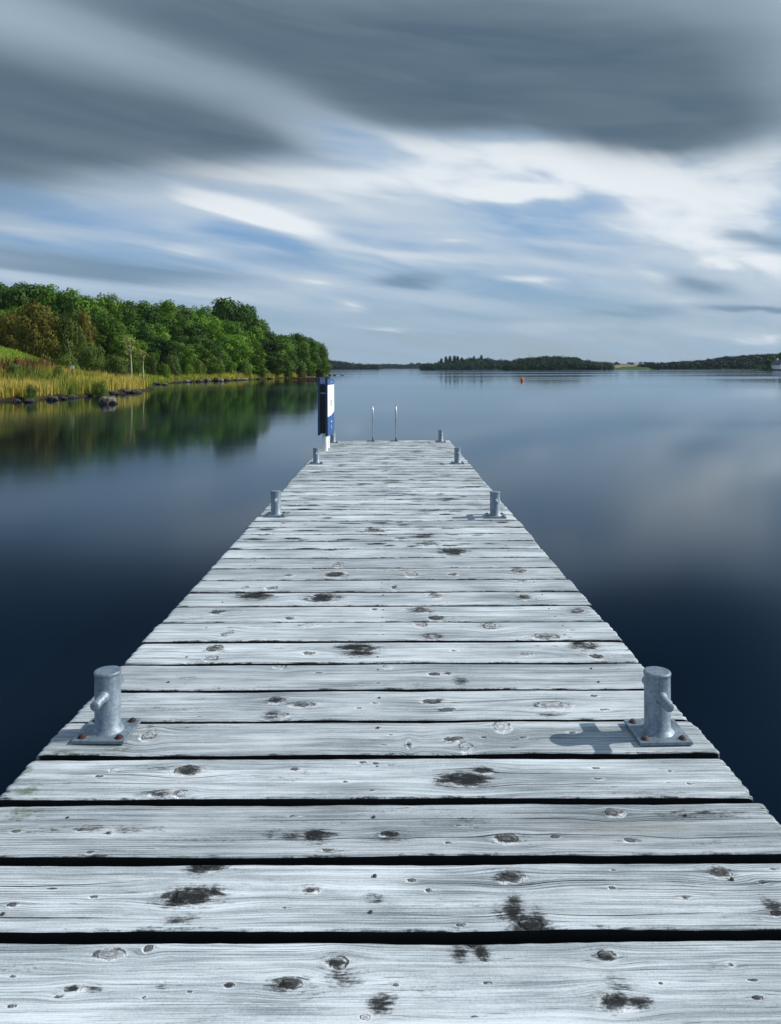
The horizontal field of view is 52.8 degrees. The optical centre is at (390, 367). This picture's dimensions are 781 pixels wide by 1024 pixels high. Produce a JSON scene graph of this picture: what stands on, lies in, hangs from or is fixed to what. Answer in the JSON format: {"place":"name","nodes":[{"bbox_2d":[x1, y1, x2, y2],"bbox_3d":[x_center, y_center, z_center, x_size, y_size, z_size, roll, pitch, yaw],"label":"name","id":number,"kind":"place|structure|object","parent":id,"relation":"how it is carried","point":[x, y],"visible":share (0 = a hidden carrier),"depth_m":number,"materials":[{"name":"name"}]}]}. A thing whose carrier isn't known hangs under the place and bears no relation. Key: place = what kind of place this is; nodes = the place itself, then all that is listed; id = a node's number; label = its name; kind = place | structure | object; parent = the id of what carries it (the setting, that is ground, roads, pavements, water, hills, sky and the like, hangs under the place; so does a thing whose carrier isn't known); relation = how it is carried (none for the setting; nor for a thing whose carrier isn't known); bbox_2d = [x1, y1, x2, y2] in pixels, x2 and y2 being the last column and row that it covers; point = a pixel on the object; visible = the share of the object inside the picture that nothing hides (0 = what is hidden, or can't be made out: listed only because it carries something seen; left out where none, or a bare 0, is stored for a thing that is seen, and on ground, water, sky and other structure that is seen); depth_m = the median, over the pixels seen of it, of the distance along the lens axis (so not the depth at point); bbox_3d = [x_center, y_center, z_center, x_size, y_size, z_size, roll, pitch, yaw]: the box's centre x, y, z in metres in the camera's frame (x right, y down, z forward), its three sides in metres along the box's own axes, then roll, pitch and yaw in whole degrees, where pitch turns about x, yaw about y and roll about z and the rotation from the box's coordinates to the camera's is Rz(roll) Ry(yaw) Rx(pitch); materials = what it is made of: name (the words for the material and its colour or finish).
{"place":"outdoors","nodes":[
{"label":"outdoors","id":0,"kind":"place"},
{"bbox_2d":[0,350,324,401],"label":"bank terrain","id":1,"kind":"structure","parent":0,"point":[13,398],"depth_m":56.75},
{"bbox_2d":[0,282,21,309],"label":"broadleaf tree","id":2,"kind":"object","parent":1,"relation":"on","point":[3,288],"visible":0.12,"depth_m":122.84,"materials":[{"name":"green plant"}]},
{"bbox_2d":[0,312,24,348],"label":"olive tree","id":3,"kind":"object","parent":1,"relation":"on","point":[7,326],"visible":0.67,"depth_m":95.12,"materials":[{"name":"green plant"}]},
{"bbox_2d":[6,363,22,376],"bbox_3d":[-29.118,0.384,60.953,1.477,1.750,1.305,0,0,-37],"label":"shrub","id":4,"kind":"object","parent":1,"relation":"on","point":[11,367],"visible":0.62,"depth_m":60.80,"materials":[{"name":"green plant"}]},
{"bbox_2d":[0,306,30,349],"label":"broadleaf tree","id":5,"kind":"object","parent":1,"relation":"on","point":[13,309],"visible":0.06,"depth_m":109.40,"materials":[{"name":"green plant"}]},
{"bbox_2d":[0,281,49,349],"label":"broadleaf tree","id":6,"kind":"object","parent":1,"relation":"on","point":[21,291],"visible":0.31,"depth_m":123.25,"materials":[{"name":"green plant"}]},
{"bbox_2d":[0,346,58,364],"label":"field grass","id":7,"kind":"structure","parent":1,"relation":"on","point":[8,352],"depth_m":72.57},
{"bbox_2d":[23,384,38,399],"bbox_3d":[-23.085,1.786,50.528,0.958,1.650,1.080,0,0,8],"label":"sedge tuft","id":8,"kind":"object","parent":1,"relation":"on","point":[31,391],"visible":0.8,"depth_m":50.38,"materials":[{"name":"green plant"}]},
{"bbox_2d":[0,353,69,378],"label":"dead bracken","id":9,"kind":"object","parent":1,"relation":"on","point":[29,362],"visible":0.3,"depth_m":65.44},
{"bbox_2d":[13,299,61,359],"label":"olive tree","id":10,"kind":"object","parent":1,"relation":"on","point":[32,333],"visible":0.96,"depth_m":89.86,"materials":[{"name":"green plant"}]},
{"bbox_2d":[26,283,67,353],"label":"broadleaf tree","id":11,"kind":"object","parent":1,"relation":"on","point":[42,296],"visible":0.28,"depth_m":125.25,"materials":[{"name":"green plant"}]},
{"bbox_2d":[51,363,64,378],"bbox_3d":[-25.761,0.667,61.047,1.004,2.230,0.977,0,0,17],"label":"shrub","id":12,"kind":"object","parent":1,"relation":"on","point":[58,369],"visible":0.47,"depth_m":60.98,"materials":[{"name":"green plant"}]},
{"bbox_2d":[54,353,79,370],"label":"shrub","id":13,"kind":"object","parent":1,"relation":"on","point":[68,360],"visible":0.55,"depth_m":72.84,"materials":[{"name":"green plant"}]},
{"bbox_2d":[48,308,86,367],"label":"rounded tree","id":14,"kind":"object","parent":1,"relation":"on","point":[67,333],"visible":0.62,"depth_m":92.15,"materials":[{"name":"green plant"}]},
{"bbox_2d":[47,287,92,356],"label":"broadleaf tree","id":15,"kind":"object","parent":1,"relation":"on","point":[72,302],"visible":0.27,"depth_m":126.43,"materials":[{"name":"green plant"}]},
{"bbox_2d":[67,386,74,394],"bbox_3d":[-21.914,1.907,53.972,0.542,1.419,0.622,0,0,37],"label":"sedge tuft","id":16,"kind":"object","parent":1,"relation":"on","point":[71,391],"visible":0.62,"depth_m":53.89,"materials":[{"name":"green plant"}]},
{"bbox_2d":[0,361,150,398],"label":"golden reeds","id":17,"kind":"object","parent":1,"relation":"on","point":[44,381],"visible":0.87,"depth_m":59.02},
{"bbox_2d":[73,310,97,361],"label":"olive tree","id":18,"kind":"object","parent":1,"relation":"on","point":[84,322],"visible":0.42,"depth_m":102.44,"materials":[{"name":"green plant"}]},
{"bbox_2d":[76,340,107,371],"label":"shrub","id":19,"kind":"object","parent":1,"relation":"on","point":[87,354],"visible":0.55,"depth_m":78.52,"materials":[{"name":"green plant"}]},
{"bbox_2d":[81,295,111,317],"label":"broadleaf tree","id":20,"kind":"object","parent":1,"relation":"on","point":[92,302],"visible":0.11,"depth_m":131.41,"materials":[{"name":"green plant"}]},
{"bbox_2d":[90,357,105,372],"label":"shrub","id":21,"kind":"object","parent":1,"relation":"on","point":[99,362],"visible":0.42,"depth_m":75.83,"materials":[{"name":"green plant"}]},
{"bbox_2d":[91,380,108,395],"bbox_3d":[-21.445,1.780,58.062,1.467,1.914,1.431,0,0,-15],"label":"sedge tuft","id":22,"kind":"object","parent":1,"relation":"on","point":[100,389],"visible":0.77,"depth_m":57.74,"materials":[{"name":"green plant"}]},
{"bbox_2d":[87,312,123,362],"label":"broadleaf tree","id":23,"kind":"object","parent":1,"relation":"on","point":[105,327],"visible":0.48,"depth_m":112.58,"materials":[{"name":"green plant"}]},
{"bbox_2d":[91,292,123,323],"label":"broadleaf tree","id":24,"kind":"object","parent":1,"relation":"on","point":[111,307],"visible":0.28,"depth_m":135.60,"materials":[{"name":"green plant"}]},
{"bbox_2d":[108,391,118,394],"bbox_3d":[-21.421,2.037,60.801,0.925,0.542,0.680,0,0,12],"label":"rock","id":25,"kind":"object","parent":1,"relation":"on","point":[113,392],"visible":0.59,"depth_m":60.57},
{"bbox_2d":[101,353,130,378],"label":"shrub","id":26,"kind":"object","parent":1,"relation":"on","point":[116,365],"visible":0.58,"depth_m":71.57,"materials":[{"name":"green plant"}]},
{"bbox_2d":[97,321,135,351],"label":"broadleaf tree","id":27,"kind":"object","parent":1,"relation":"on","point":[121,328],"visible":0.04,"depth_m":118.48,"materials":[{"name":"green plant"}]},
{"bbox_2d":[105,334,145,366],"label":"broadleaf tree","id":28,"kind":"object","parent":1,"relation":"on","point":[117,348],"visible":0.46,"depth_m":111.39,"materials":[{"name":"green plant"}]},
{"bbox_2d":[119,336,134,374],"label":"slim tree","id":29,"kind":"object","parent":1,"relation":"on","point":[123,339],"visible":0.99,"depth_m":70.96,"materials":[{"name":"beige plant"}]},
{"bbox_2d":[115,299,141,340],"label":"broadleaf tree","id":30,"kind":"object","parent":1,"relation":"on","point":[129,310],"visible":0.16,"depth_m":139.38,"materials":[{"name":"green plant"}]},
{"bbox_2d":[127,359,141,374],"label":"bush","id":31,"kind":"object","parent":1,"relation":"on","point":[136,366],"visible":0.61,"depth_m":103.45,"materials":[{"name":"green plant"}]},
{"bbox_2d":[121,317,155,341],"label":"broadleaf tree","id":32,"kind":"object","parent":1,"relation":"on","point":[136,327],"visible":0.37,"depth_m":122.85,"materials":[{"name":"green plant"}]},
{"bbox_2d":[134,349,148,377],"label":"slim tree","id":33,"kind":"object","parent":1,"relation":"on","point":[142,355],"visible":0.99,"depth_m":73.94,"materials":[{"name":"beige plant"}]},
{"bbox_2d":[125,339,159,372],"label":"broadleaf tree","id":34,"kind":"object","parent":1,"relation":"on","point":[141,343],"visible":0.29,"depth_m":114.30,"materials":[{"name":"green plant"}]},
{"bbox_2d":[135,300,162,326],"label":"broadleaf tree","id":35,"kind":"object","parent":1,"relation":"on","point":[147,312],"visible":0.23,"depth_m":142.49,"materials":[{"name":"green plant"}]},
{"bbox_2d":[145,355,160,376],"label":"bush","id":36,"kind":"object","parent":1,"relation":"on","point":[152,364],"visible":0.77,"depth_m":108.00,"materials":[{"name":"green plant"}]},
{"bbox_2d":[138,323,171,340],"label":"broadleaf tree","id":37,"kind":"object","parent":1,"relation":"on","point":[157,328],"visible":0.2,"depth_m":128.34,"materials":[{"name":"green plant"}]},
{"bbox_2d":[143,335,183,373],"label":"broadleaf tree","id":38,"kind":"object","parent":1,"relation":"on","point":[164,347],"visible":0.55,"depth_m":116.33,"materials":[{"name":"green plant"}]},
{"bbox_2d":[158,364,170,378],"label":"bush","id":39,"kind":"object","parent":1,"relation":"on","point":[164,372],"visible":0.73,"depth_m":108.66,"materials":[{"name":"green plant"}]},
{"bbox_2d":[151,299,182,334],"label":"broadleaf tree","id":40,"kind":"object","parent":1,"relation":"on","point":[166,307],"visible":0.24,"depth_m":146.19,"materials":[{"name":"green plant"}]},
{"bbox_2d":[165,352,181,377],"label":"bush","id":41,"kind":"object","parent":1,"relation":"on","point":[174,367],"visible":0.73,"depth_m":114.07,"materials":[{"name":"green plant"}]},
{"bbox_2d":[152,312,195,342],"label":"broadleaf tree","id":42,"kind":"object","parent":1,"relation":"on","point":[177,326],"visible":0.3,"depth_m":132.36,"materials":[{"name":"green plant"}]},
{"bbox_2d":[158,340,198,373],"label":"broadleaf tree","id":43,"kind":"object","parent":1,"relation":"on","point":[187,352],"visible":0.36,"depth_m":121.88,"materials":[{"name":"green plant"}]},
{"bbox_2d":[181,362,192,374],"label":"bush","id":44,"kind":"object","parent":1,"relation":"on","point":[187,368],"visible":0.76,"depth_m":120.49,"materials":[{"name":"green plant"}]},
{"bbox_2d":[175,304,200,322],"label":"broadleaf tree","id":45,"kind":"object","parent":1,"relation":"on","point":[188,312],"visible":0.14,"depth_m":149.12,"materials":[{"name":"green plant"}]},
{"bbox_2d":[177,319,208,339],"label":"broadleaf tree","id":46,"kind":"object","parent":1,"relation":"on","point":[197,328],"visible":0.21,"depth_m":135.36,"materials":[{"name":"green plant"}]},
{"bbox_2d":[192,360,206,376],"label":"bush","id":47,"kind":"object","parent":1,"relation":"on","point":[198,366],"visible":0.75,"depth_m":125.75,"materials":[{"name":"green plant"}]},
{"bbox_2d":[179,335,221,373],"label":"broadleaf tree","id":48,"kind":"object","parent":1,"relation":"on","point":[201,345],"visible":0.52,"depth_m":127.94,"materials":[{"name":"green plant"}]},
{"bbox_2d":[190,304,213,321],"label":"broadleaf tree","id":49,"kind":"object","parent":1,"relation":"on","point":[201,312],"visible":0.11,"depth_m":151.36,"materials":[{"name":"green plant"}]},
{"bbox_2d":[196,315,224,372],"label":"broadleaf tree","id":50,"kind":"object","parent":1,"relation":"on","point":[211,327],"visible":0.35,"depth_m":138.40,"materials":[{"name":"green plant"}]},
{"bbox_2d":[208,355,225,375],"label":"bush","id":51,"kind":"object","parent":1,"relation":"on","point":[216,361],"visible":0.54,"depth_m":130.19,"materials":[{"name":"green plant"}]},
{"bbox_2d":[203,339,231,370],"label":"broadleaf tree","id":52,"kind":"object","parent":1,"relation":"on","point":[224,355],"visible":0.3,"depth_m":132.42,"materials":[{"name":"green plant"}]},
{"bbox_2d":[127,370,326,383],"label":"shore grass","id":53,"kind":"structure","parent":1,"relation":"on","point":[162,379],"depth_m":123.00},
{"bbox_2d":[224,362,236,376],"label":"bush","id":54,"kind":"object","parent":1,"relation":"on","point":[231,367],"visible":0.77,"depth_m":133.80,"materials":[{"name":"green plant"}]},
{"bbox_2d":[208,297,254,337],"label":"broadleaf tree","id":55,"kind":"object","parent":1,"relation":"on","point":[224,310],"visible":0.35,"depth_m":153.85,"materials":[{"name":"green plant"}]},
{"bbox_2d":[216,320,252,370],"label":"broadleaf tree","id":56,"kind":"object","parent":1,"relation":"on","point":[232,327],"visible":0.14,"depth_m":141.94,"materials":[{"name":"green plant"}]},
{"bbox_2d":[216,333,255,371],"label":"broadleaf tree","id":57,"kind":"object","parent":1,"relation":"on","point":[235,347],"visible":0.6,"depth_m":136.81,"materials":[{"name":"green plant"}]},
{"bbox_2d":[238,359,251,378],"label":"bush","id":58,"kind":"object","parent":1,"relation":"on","point":[242,369],"visible":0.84,"depth_m":137.14,"materials":[{"name":"green plant"}]},
{"bbox_2d":[237,304,261,330],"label":"broadleaf tree","id":59,"kind":"object","parent":1,"relation":"on","point":[255,319],"visible":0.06,"depth_m":162.48,"materials":[{"name":"green plant"}]},
{"bbox_2d":[237,340,269,376],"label":"broadleaf tree","id":60,"kind":"object","parent":1,"relation":"on","point":[258,354],"visible":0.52,"depth_m":141.98,"materials":[{"name":"green plant"}]},
{"bbox_2d":[243,326,272,365],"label":"broadleaf tree","id":61,"kind":"object","parent":1,"relation":"on","point":[255,332],"visible":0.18,"depth_m":152.40,"materials":[{"name":"green plant"}]},
{"bbox_2d":[252,362,265,378],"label":"bush","id":62,"kind":"object","parent":1,"relation":"on","point":[259,371],"visible":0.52,"depth_m":143.76,"materials":[{"name":"green plant"}]},
{"bbox_2d":[254,318,274,333],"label":"broadleaf tree","id":63,"kind":"object","parent":1,"relation":"on","point":[263,325],"visible":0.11,"depth_m":167.85,"materials":[{"name":"green plant"}]},
{"bbox_2d":[255,337,285,374],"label":"broadleaf tree","id":64,"kind":"object","parent":1,"relation":"on","point":[273,350],"visible":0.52,"depth_m":151.46,"materials":[{"name":"green plant"}]},
{"bbox_2d":[266,360,280,377],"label":"bush","id":65,"kind":"object","parent":1,"relation":"on","point":[277,375],"visible":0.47,"depth_m":152.30,"materials":[{"name":"green plant"}]},
{"bbox_2d":[263,331,284,363],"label":"broadleaf tree","id":66,"kind":"object","parent":1,"relation":"on","point":[270,336],"visible":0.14,"depth_m":159.80,"materials":[{"name":"green plant"}]},
{"bbox_2d":[281,358,293,377],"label":"bush","id":67,"kind":"object","parent":1,"relation":"on","point":[289,375],"visible":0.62,"depth_m":160.00,"materials":[{"name":"green plant"}]},
{"bbox_2d":[276,334,302,375],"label":"broadleaf tree","id":68,"kind":"object","parent":1,"relation":"on","point":[288,351],"visible":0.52,"depth_m":161.30,"materials":[{"name":"green plant"}]},
{"bbox_2d":[294,359,306,376],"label":"bush","id":69,"kind":"object","parent":1,"relation":"on","point":[300,373],"visible":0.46,"depth_m":172.47,"materials":[{"name":"green plant"}]},
{"bbox_2d":[285,333,319,373],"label":"broadleaf tree","id":70,"kind":"object","parent":1,"relation":"on","point":[299,342],"visible":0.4,"depth_m":173.92,"materials":[{"name":"green plant"}]},
{"bbox_2d":[303,336,323,371],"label":"broadleaf tree","id":71,"kind":"object","parent":1,"relation":"on","point":[314,353],"visible":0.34,"depth_m":185.38,"materials":[{"name":"green plant"}]},
{"bbox_2d":[309,342,332,373],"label":"broadleaf tree","id":72,"kind":"object","parent":1,"relation":"on","point":[323,353],"visible":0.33,"depth_m":195.96,"materials":[{"name":"green plant"}]},
{"bbox_2d":[0,369,780,824],"bbox_3d":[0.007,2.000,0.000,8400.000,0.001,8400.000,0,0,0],"label":"water","id":73,"kind":"structure","parent":0,"point":[644,507],"depth_m":11.74,"materials":[{"name":"liquid"}]},
{"bbox_2d":[24,399,34,402],"bbox_3d":[-21.607,2.018,47.132,0.726,0.346,0.535,0,0,11],"label":"rock","id":74,"kind":"object","parent":73,"relation":"in","point":[29,400],"visible":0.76,"depth_m":46.95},
{"bbox_2d":[47,396,58,399],"bbox_3d":[-21.534,2.040,50.208,0.840,0.504,0.618,0,0,36],"label":"rock","id":75,"kind":"object","parent":73,"relation":"in","point":[52,397],"visible":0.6,"depth_m":49.98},
{"bbox_2d":[98,396,117,403],"bbox_3d":[-16.086,2.001,44.860,1.166,0.793,0.856,0,0,27],"label":"boulder","id":76,"kind":"object","parent":73,"relation":"in","point":[107,400],"visible":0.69,"depth_m":44.56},
{"bbox_2d":[292,376,317,379],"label":"landing stage","id":77,"kind":"object","parent":73,"relation":"in","point":[309,377],"visible":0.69,"depth_m":129.30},
{"bbox_2d":[0,440,780,1023],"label":"jetty","id":78,"kind":"object","parent":73,"relation":"in","point":[380,756],"visible":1,"depth_m":1.96,"materials":[{"name":"wood"}]},
{"bbox_2d":[72,666,141,743],"bbox_3d":[-0.864,1.019,2.406,0.157,0.189,0.202,0,0,2],"label":"mooring bollard","id":79,"kind":"object","parent":78,"relation":"on","point":[107,724],"visible":1,"depth_m":2.37,"materials":[{"name":"metal"}]},
{"bbox_2d":[264,490,286,516],"bbox_3d":[-0.881,1.039,6.050,0.157,0.189,0.202,0,0,-2],"label":"mooring bollard","id":80,"kind":"object","parent":78,"relation":"on","point":[275,503],"visible":1,"depth_m":6.02,"materials":[{"name":"metal"}]},
{"bbox_2d":[309,448,322,463],"bbox_3d":[-0.893,1.058,9.480,0.157,0.189,0.202,0,0,-1],"label":"mooring bollard","id":81,"kind":"object","parent":78,"relation":"on","point":[316,455],"visible":1,"depth_m":9.45,"materials":[{"name":"metal"}]},
{"bbox_2d":[318,377,333,450],"bbox_3d":[-0.920,0.651,11.220,0.156,1.030,0.593,0,0,4],"label":"information sign","id":82,"kind":"object","parent":78,"relation":"on","point":[325,406],"visible":1,"depth_m":10.97,"materials":[{"name":"metal"}]},
{"bbox_2d":[330,430,337,442],"bbox_3d":[-0.898,1.074,12.300,0.157,0.189,0.202,0,0,0],"label":"mooring bollard","id":83,"kind":"object","parent":78,"relation":"on","point":[333,438],"visible":0.71,"depth_m":12.27,"materials":[{"name":"metal"}]},
{"bbox_2d":[367,404,397,441],"bbox_3d":[-0.128,1.525,12.599,0.497,1.890,0.298,0,0,0],"label":"swim ladder","id":84,"kind":"object","parent":78,"relation":"attached to","point":[372,440],"visible":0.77,"depth_m":12.49,"materials":[{"name":"silver metal"}]},
{"bbox_2d":[435,430,445,441],"bbox_3d":[0.789,1.069,12.350,0.157,0.189,0.202,0,0,-3],"label":"mooring bollard","id":85,"kind":"object","parent":78,"relation":"on","point":[440,435],"visible":1,"depth_m":12.32,"materials":[{"name":"metal"}]},
{"bbox_2d":[451,447,464,463],"bbox_3d":[0.804,1.052,9.440,0.157,0.189,0.202,0,0,0],"label":"mooring bollard","id":86,"kind":"object","parent":78,"relation":"on","point":[457,455],"visible":1,"depth_m":9.41,"materials":[{"name":"metal"}]},
{"bbox_2d":[484,491,506,517],"bbox_3d":[0.794,1.033,5.970,0.157,0.189,0.202,0,0,2],"label":"mooring bollard","id":87,"kind":"object","parent":78,"relation":"on","point":[494,504],"visible":1,"depth_m":5.93,"materials":[{"name":"metal"}]},
{"bbox_2d":[624,666,692,745],"bbox_3d":[0.809,1.013,2.385,0.157,0.189,0.202,0,0,-1],"label":"mooring bollard","id":88,"kind":"object","parent":78,"relation":"on","point":[656,725],"visible":1,"depth_m":2.35,"materials":[{"name":"metal"}]},
{"bbox_2d":[0,0,780,364],"label":"sky","id":89,"kind":"structure","parent":0,"point":[404,182],"materials":[{"name":"grey"}]},
{"bbox_2d":[438,366,500,369],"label":"hill","id":90,"kind":"structure","parent":0,"point":[475,368],"depth_m":693.45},
{"bbox_2d":[419,357,510,369],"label":"wood","id":91,"kind":"object","parent":90,"relation":"on","point":[478,363],"visible":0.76,"depth_m":700.11,"materials":[{"name":"green plant"}]},
{"bbox_2d":[511,368,588,369],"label":"hill","id":92,"kind":"structure","parent":0,"point":[552,369],"depth_m":547.86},
{"bbox_2d":[499,355,614,369],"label":"wood","id":93,"kind":"object","parent":92,"relation":"on","point":[553,362],"visible":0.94,"depth_m":553.98,"materials":[{"name":"green plant"}]},
{"bbox_2d":[614,364,638,368],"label":"hill","id":94,"kind":"structure","parent":0,"point":[624,365],"depth_m":654.64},
{"bbox_2d":[614,361,653,364],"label":"wood","id":95,"kind":"object","parent":94,"relation":"on","point":[631,363],"visible":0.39,"depth_m":694.55,"materials":[{"name":"green plant"}]},
{"bbox_2d":[614,366,651,369],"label":"field","id":96,"kind":"structure","parent":0,"point":[634,368],"depth_m":563.22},
{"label":"hill","id":97,"kind":"structure","parent":0,"visible":0},
{"bbox_2d":[751,365,777,369],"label":"wood","id":98,"kind":"object","parent":97,"relation":"on","point":[763,368],"visible":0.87,"depth_m":399.17,"materials":[{"name":"green plant"}]},
{"bbox_2d":[770,358,780,368],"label":"house","id":99,"kind":"structure","parent":97,"relation":"on","point":[775,364],"depth_m":397.68,"materials":[{"name":"white paint"}]},
{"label":"hill","id":100,"kind":"structure","parent":0,"visible":0},
{"bbox_2d":[328,359,380,369],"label":"wood","id":101,"kind":"object","parent":100,"relation":"on","point":[336,365],"visible":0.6,"depth_m":991.83,"materials":[{"name":"green plant"}]},
{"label":"hill","id":102,"kind":"structure","parent":0,"visible":0},
{"bbox_2d":[375,362,424,368],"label":"wood","id":103,"kind":"object","parent":102,"relation":"on","point":[402,366],"visible":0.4,"depth_m":1588.52,"materials":[{"name":"green plant"}]},
{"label":"hill","id":104,"kind":"structure","parent":0,"visible":0},
{"bbox_2d":[636,352,780,369],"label":"wood","id":105,"kind":"object","parent":104,"relation":"on","point":[743,361],"visible":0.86,"depth_m":596.17,"materials":[{"name":"green plant"}]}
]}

